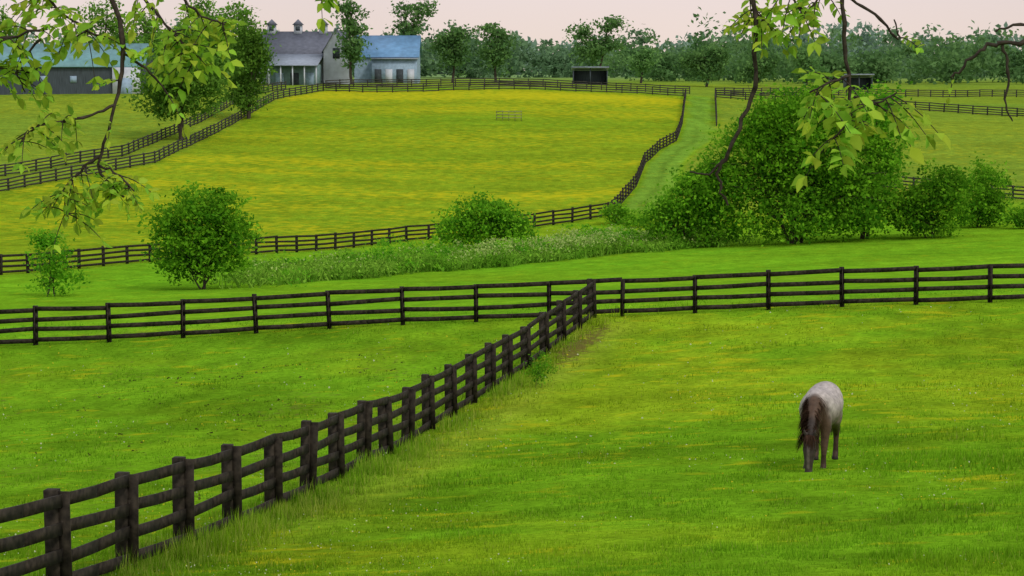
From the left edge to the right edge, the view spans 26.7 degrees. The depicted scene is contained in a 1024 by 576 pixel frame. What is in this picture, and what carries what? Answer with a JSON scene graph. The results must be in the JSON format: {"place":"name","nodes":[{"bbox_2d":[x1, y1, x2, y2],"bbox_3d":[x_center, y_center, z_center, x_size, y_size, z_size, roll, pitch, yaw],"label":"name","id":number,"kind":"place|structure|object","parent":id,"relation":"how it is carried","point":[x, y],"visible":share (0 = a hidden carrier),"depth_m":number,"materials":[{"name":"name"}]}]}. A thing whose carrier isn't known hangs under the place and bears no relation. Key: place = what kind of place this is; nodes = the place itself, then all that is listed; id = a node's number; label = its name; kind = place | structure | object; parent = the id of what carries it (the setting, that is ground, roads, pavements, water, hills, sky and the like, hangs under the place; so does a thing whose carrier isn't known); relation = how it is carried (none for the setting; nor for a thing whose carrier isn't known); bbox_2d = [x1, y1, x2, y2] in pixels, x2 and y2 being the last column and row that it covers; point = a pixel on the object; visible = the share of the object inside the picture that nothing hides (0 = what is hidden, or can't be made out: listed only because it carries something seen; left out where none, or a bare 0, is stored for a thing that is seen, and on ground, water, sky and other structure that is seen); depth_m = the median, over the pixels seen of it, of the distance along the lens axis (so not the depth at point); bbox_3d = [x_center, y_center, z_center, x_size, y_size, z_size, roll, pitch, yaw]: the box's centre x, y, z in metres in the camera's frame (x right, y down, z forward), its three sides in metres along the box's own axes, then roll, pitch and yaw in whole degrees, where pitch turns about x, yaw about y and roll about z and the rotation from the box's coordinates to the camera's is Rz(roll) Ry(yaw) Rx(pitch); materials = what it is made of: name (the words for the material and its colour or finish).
{"place":"outdoors","nodes":[
{"label":"outdoors","id":0,"kind":"place"},
{"bbox_2d":[0,72,1023,575],"bbox_3d":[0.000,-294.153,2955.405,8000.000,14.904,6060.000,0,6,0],"label":"ground","id":1,"kind":"structure","parent":0,"point":[332,162],"depth_m":69.13,"materials":[{"name":"green plant"}]},
{"bbox_2d":[0,3,36,42],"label":"tree","id":2,"kind":"object","parent":1,"relation":"on","point":[3,17],"visible":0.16,"depth_m":356.69,"materials":[{"name":"green plant"}]},
{"bbox_2d":[18,221,89,296],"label":"sapling","id":3,"kind":"object","parent":1,"relation":"on","point":[53,270],"visible":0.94,"depth_m":112.14,"materials":[{"name":"green plant"}]},
{"bbox_2d":[0,43,154,94],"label":"long barn","id":4,"kind":"structure","parent":1,"relation":"on","point":[69,74],"depth_m":327.59,"materials":[{"name":"teal paint"}]},
{"bbox_2d":[70,76,76,82],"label":"window","id":5,"kind":"structure","parent":4,"relation":"in","point":[73,79],"depth_m":327.41,"materials":[{"name":"white glass"}]},
{"bbox_2d":[120,78,131,93],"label":"door","id":6,"kind":"structure","parent":4,"relation":"in","point":[126,82],"depth_m":327.01,"materials":[{"name":"white wood"}]},
{"bbox_2d":[71,0,134,42],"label":"tree","id":7,"kind":"object","parent":1,"relation":"on","point":[109,24],"visible":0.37,"depth_m":366.37,"materials":[{"name":"green plant"}]},
{"bbox_2d":[12,30,259,79],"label":"treeline","id":8,"kind":"object","parent":1,"relation":"on","point":[45,38],"depth_m":472.73,"materials":[{"name":"green plant"}]},
{"bbox_2d":[109,8,171,55],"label":"tree","id":9,"kind":"object","parent":1,"relation":"on","point":[146,26],"visible":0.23,"depth_m":341.81,"materials":[{"name":"green plant"}]},
{"bbox_2d":[0,81,285,175],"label":"wooden fence","id":10,"kind":"object","parent":1,"relation":"on","point":[121,146],"visible":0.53,"depth_m":242.75,"materials":[{"name":"brown wood"}]},
{"bbox_2d":[0,83,323,190],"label":"wooden fence","id":11,"kind":"object","parent":1,"relation":"on","point":[40,179],"visible":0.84,"depth_m":237.91,"materials":[{"name":"brown wood"}]},
{"bbox_2d":[116,14,239,139],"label":"tree","id":12,"kind":"object","parent":1,"relation":"on","point":[197,92],"visible":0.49,"depth_m":259.79,"materials":[{"name":"green plant"}]},
{"bbox_2d":[134,180,267,289],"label":"bush","id":13,"kind":"object","parent":1,"relation":"on","point":[218,231],"visible":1,"depth_m":117.48,"materials":[{"name":"green plant"}]},
{"bbox_2d":[174,0,233,80],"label":"tree","id":14,"kind":"object","parent":1,"relation":"on","point":[198,5],"visible":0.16,"depth_m":372.20,"materials":[{"name":"green plant"}]},
{"bbox_2d":[187,7,239,79],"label":"tree","id":15,"kind":"object","parent":1,"relation":"on","point":[219,63],"visible":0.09,"depth_m":349.13,"materials":[{"name":"green plant"}]},
{"bbox_2d":[35,354,435,499],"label":"turf clods","id":16,"kind":"object","parent":1,"relation":"on","point":[199,498],"visible":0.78,"depth_m":57.38,"materials":[{"name":"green plant"}]},
{"bbox_2d":[215,0,281,75],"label":"tree","id":17,"kind":"object","parent":1,"relation":"on","point":[245,11],"visible":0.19,"depth_m":362.84,"materials":[{"name":"green plant"}]},
{"bbox_2d":[220,19,278,118],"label":"tree","id":18,"kind":"object","parent":1,"relation":"on","point":[253,55],"visible":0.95,"depth_m":287.47,"materials":[{"name":"green plant"}]},
{"bbox_2d":[268,54,322,85],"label":"porch","id":19,"kind":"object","parent":1,"relation":"on","point":[297,69],"visible":0.62,"depth_m":362.75,"materials":[{"name":"metal"}]},
{"bbox_2d":[276,73,283,84],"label":"stall door","id":20,"kind":"structure","parent":19,"relation":"in","point":[277,74],"depth_m":362.77,"materials":[{"name":"wood"}]},
{"bbox_2d":[290,73,298,84],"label":"stall door","id":21,"kind":"structure","parent":19,"relation":"in","point":[295,75],"depth_m":362.77,"materials":[{"name":"black wood"}]},
{"bbox_2d":[305,73,313,84],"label":"stall door","id":22,"kind":"structure","parent":19,"relation":"in","point":[309,77],"depth_m":362.77,"materials":[{"name":"wood"}]},
{"bbox_2d":[0,278,596,575],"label":"wooden fence","id":23,"kind":"object","parent":1,"relation":"on","point":[59,556],"visible":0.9,"depth_m":34.40,"materials":[{"name":"brown wood"}]},
{"bbox_2d":[0,202,609,274],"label":"wooden fence","id":24,"kind":"object","parent":1,"relation":"on","point":[127,250],"visible":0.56,"depth_m":163.13,"materials":[{"name":"brown wood"}]},
{"bbox_2d":[261,19,349,83],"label":"barn","id":25,"kind":"structure","parent":1,"relation":"on","point":[298,40],"depth_m":373.20,"materials":[{"name":"white paint"}]},
{"bbox_2d":[333,48,339,58],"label":"loft door","id":26,"kind":"structure","parent":25,"relation":"in","point":[336,55],"depth_m":368.75,"materials":[{"name":"black wood"}]},
{"bbox_2d":[326,0,377,83],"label":"tree","id":27,"kind":"object","parent":1,"relation":"on","point":[351,50],"visible":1,"depth_m":362.99,"materials":[{"name":"green plant"}]},
{"bbox_2d":[354,35,422,82],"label":"blue barn","id":28,"kind":"structure","parent":1,"relation":"on","point":[395,56],"depth_m":378.12,"materials":[{"name":"metal"}]},
{"bbox_2d":[385,0,439,51],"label":"tree","id":29,"kind":"object","parent":1,"relation":"on","point":[411,28],"visible":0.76,"depth_m":388.47,"materials":[{"name":"green plant"}]},
{"bbox_2d":[426,24,482,81],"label":"tree","id":30,"kind":"object","parent":1,"relation":"on","point":[452,41],"visible":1,"depth_m":396.64,"materials":[{"name":"green plant"}]},
{"bbox_2d":[170,221,758,288],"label":"tall weeds","id":31,"kind":"object","parent":1,"relation":"on","point":[427,269],"visible":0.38,"depth_m":138.08,"materials":[{"name":"green plant"}]},
{"bbox_2d":[245,222,712,286],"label":"brambles","id":32,"kind":"object","parent":1,"relation":"on","point":[383,242],"visible":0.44,"depth_m":144.12,"materials":[{"name":"green plant"}]},
{"bbox_2d":[426,186,540,247],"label":"bush","id":33,"kind":"object","parent":1,"relation":"on","point":[501,219],"visible":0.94,"depth_m":165.60,"materials":[{"name":"green plant"}]},
{"bbox_2d":[246,224,720,275],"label":"cow parsley","id":34,"kind":"object","parent":1,"relation":"on","point":[551,239],"visible":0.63,"depth_m":152.63,"materials":[{"name":"green plant"}]},
{"bbox_2d":[470,21,520,79],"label":"tree","id":35,"kind":"object","parent":1,"relation":"on","point":[495,52],"visible":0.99,"depth_m":398.51,"materials":[{"name":"green plant"}]},
{"bbox_2d":[323,81,683,95],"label":"wooden fence","id":36,"kind":"object","parent":1,"relation":"on","point":[484,88],"visible":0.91,"depth_m":339.06,"materials":[{"name":"brown wood"}]},
{"bbox_2d":[325,78,689,93],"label":"wooden fence","id":37,"kind":"object","parent":1,"relation":"on","point":[455,80],"visible":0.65,"depth_m":353.06,"materials":[{"name":"brown wood"}]},
{"bbox_2d":[496,110,521,120],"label":"hay feeder","id":38,"kind":"object","parent":1,"relation":"on","point":[502,114],"visible":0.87,"depth_m":285.15,"materials":[{"name":"grey metal"}]},
{"bbox_2d":[0,297,1022,575],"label":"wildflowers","id":39,"kind":"object","parent":1,"relation":"on","point":[530,439],"visible":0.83,"depth_m":42.47,"materials":[{"name":"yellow plant"}]},
{"bbox_2d":[0,0,1023,255],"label":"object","id":40,"kind":"object","parent":1,"relation":"on","point":[842,120],"visible":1,"depth_m":8.91,"materials":[{"name":"green plant"}]},
{"bbox_2d":[0,263,1023,344],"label":"wooden fence","id":41,"kind":"object","parent":1,"relation":"on","point":[768,304],"visible":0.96,"depth_m":72.16,"materials":[{"name":"brown wood"}]},
{"bbox_2d":[9,18,1022,74],"bbox_3d":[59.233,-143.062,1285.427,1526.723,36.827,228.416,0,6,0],"label":"treeline","id":42,"kind":"object","parent":1,"relation":"on","point":[866,37],"visible":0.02,"depth_m":1269.88,"materials":[{"name":"green plant"}]},
{"bbox_2d":[518,350,557,387],"bbox_3d":[0.729,2.328,57.958,1.016,1.318,1.214,5,8,43],"label":"bush","id":43,"kind":"object","parent":1,"relation":"on","point":[536,371],"visible":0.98,"depth_m":57.98,"materials":[{"name":"green plant"}]},
{"bbox_2d":[59,11,1023,78],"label":"treeline","id":44,"kind":"object","parent":1,"relation":"on","point":[557,65],"visible":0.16,"depth_m":718.70,"materials":[{"name":"green plant"}]},
{"bbox_2d":[571,67,608,83],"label":"run in shed","id":45,"kind":"object","parent":1,"relation":"on","point":[593,74],"visible":0.71,"depth_m":397.05,"materials":[{"name":"wood"}]},
{"bbox_2d":[562,14,633,66],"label":"tree","id":46,"kind":"object","parent":1,"relation":"on","point":[594,50],"visible":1,"depth_m":408.44,"materials":[{"name":"green plant"}]},
{"bbox_2d":[596,200,653,226],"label":"bush","id":47,"kind":"object","parent":1,"relation":"on","point":[621,211],"visible":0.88,"depth_m":185.64,"materials":[{"name":"green plant"}]},
{"bbox_2d":[617,46,662,82],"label":"tree","id":48,"kind":"object","parent":1,"relation":"on","point":[643,59],"visible":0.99,"depth_m":451.78,"materials":[{"name":"green plant"}]},
{"bbox_2d":[610,88,685,208],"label":"wooden fence","id":49,"kind":"object","parent":1,"relation":"on","point":[637,176],"visible":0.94,"depth_m":236.65,"materials":[{"name":"brown wood"}]},
{"bbox_2d":[620,146,751,246],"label":"bush","id":50,"kind":"object","parent":1,"relation":"on","point":[691,215],"visible":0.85,"depth_m":159.25,"materials":[{"name":"green plant"}]},
{"bbox_2d":[673,40,735,86],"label":"tree","id":51,"kind":"object","parent":1,"relation":"on","point":[699,61],"visible":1,"depth_m":421.38,"materials":[{"name":"green plant"}]},
{"bbox_2d":[714,89,716,125],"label":"wooden fence","id":52,"kind":"object","parent":1,"relation":"on","point":[715,97],"visible":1,"depth_m":301.99,"materials":[{"name":"brown wood"}]},
{"bbox_2d":[731,46,783,84],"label":"tree","id":53,"kind":"object","parent":1,"relation":"on","point":[766,65],"visible":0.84,"depth_m":441.62,"materials":[{"name":"green plant"}]},
{"bbox_2d":[677,79,912,246],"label":"tree","id":54,"kind":"object","parent":1,"relation":"on","point":[778,145],"visible":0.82,"depth_m":157.29,"materials":[{"name":"green plant"}]},
{"bbox_2d":[581,7,1023,84],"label":"treeline","id":55,"kind":"object","parent":1,"relation":"on","point":[949,64],"visible":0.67,"depth_m":510.05,"materials":[{"name":"green plant"}]},
{"bbox_2d":[786,43,833,84],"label":"tree","id":56,"kind":"object","parent":1,"relation":"on","point":[804,61],"visible":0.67,"depth_m":466.87,"materials":[{"name":"green plant"}]},
{"bbox_2d":[795,381,843,471],"bbox_3d":[5.495,2.454,38.495,0.744,1.448,2.547,2,6,17],"label":"horse","id":57,"kind":"object","parent":1,"relation":"on","point":[821,409],"visible":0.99,"depth_m":37.86},
{"bbox_2d":[842,74,874,89],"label":"run in shed","id":58,"kind":"object","parent":1,"relation":"on","point":[860,80],"visible":0.57,"depth_m":425.99,"materials":[{"name":"wood"}]},
{"bbox_2d":[715,87,1023,96],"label":"wooden fence","id":59,"kind":"object","parent":1,"relation":"on","point":[918,95],"visible":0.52,"depth_m":382.25,"materials":[{"name":"brown wood"}]},
{"bbox_2d":[818,79,921,239],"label":"tree","id":60,"kind":"object","parent":1,"relation":"on","point":[892,163],"visible":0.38,"depth_m":159.88,"materials":[{"name":"green plant"}]},
{"bbox_2d":[716,90,1023,116],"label":"wooden fence","id":61,"kind":"object","parent":1,"relation":"on","point":[929,107],"visible":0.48,"depth_m":319.28,"materials":[{"name":"brown wood"}]},
{"bbox_2d":[879,158,982,237],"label":"bush","id":62,"kind":"object","parent":1,"relation":"on","point":[946,192],"visible":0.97,"depth_m":159.07,"materials":[{"name":"green plant"}]},
{"bbox_2d":[883,176,1023,198],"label":"wooden fence","id":63,"kind":"object","parent":1,"relation":"on","point":[1012,186],"visible":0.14,"depth_m":197.13,"materials":[{"name":"brown wood"}]},
{"bbox_2d":[953,151,1020,226],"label":"bush","id":64,"kind":"object","parent":1,"relation":"on","point":[986,199],"visible":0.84,"depth_m":171.31,"materials":[{"name":"green plant"}]},
{"bbox_2d":[995,199,1023,228],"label":"bush","id":65,"kind":"object","parent":1,"relation":"on","point":[1016,220],"visible":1,"depth_m":168.05,"materials":[{"name":"green plant"}]},
{"bbox_2d":[0,0,1023,70],"label":"sky","id":66,"kind":"structure","parent":0,"point":[538,19],"materials":[{"name":"pink"}]}
]}

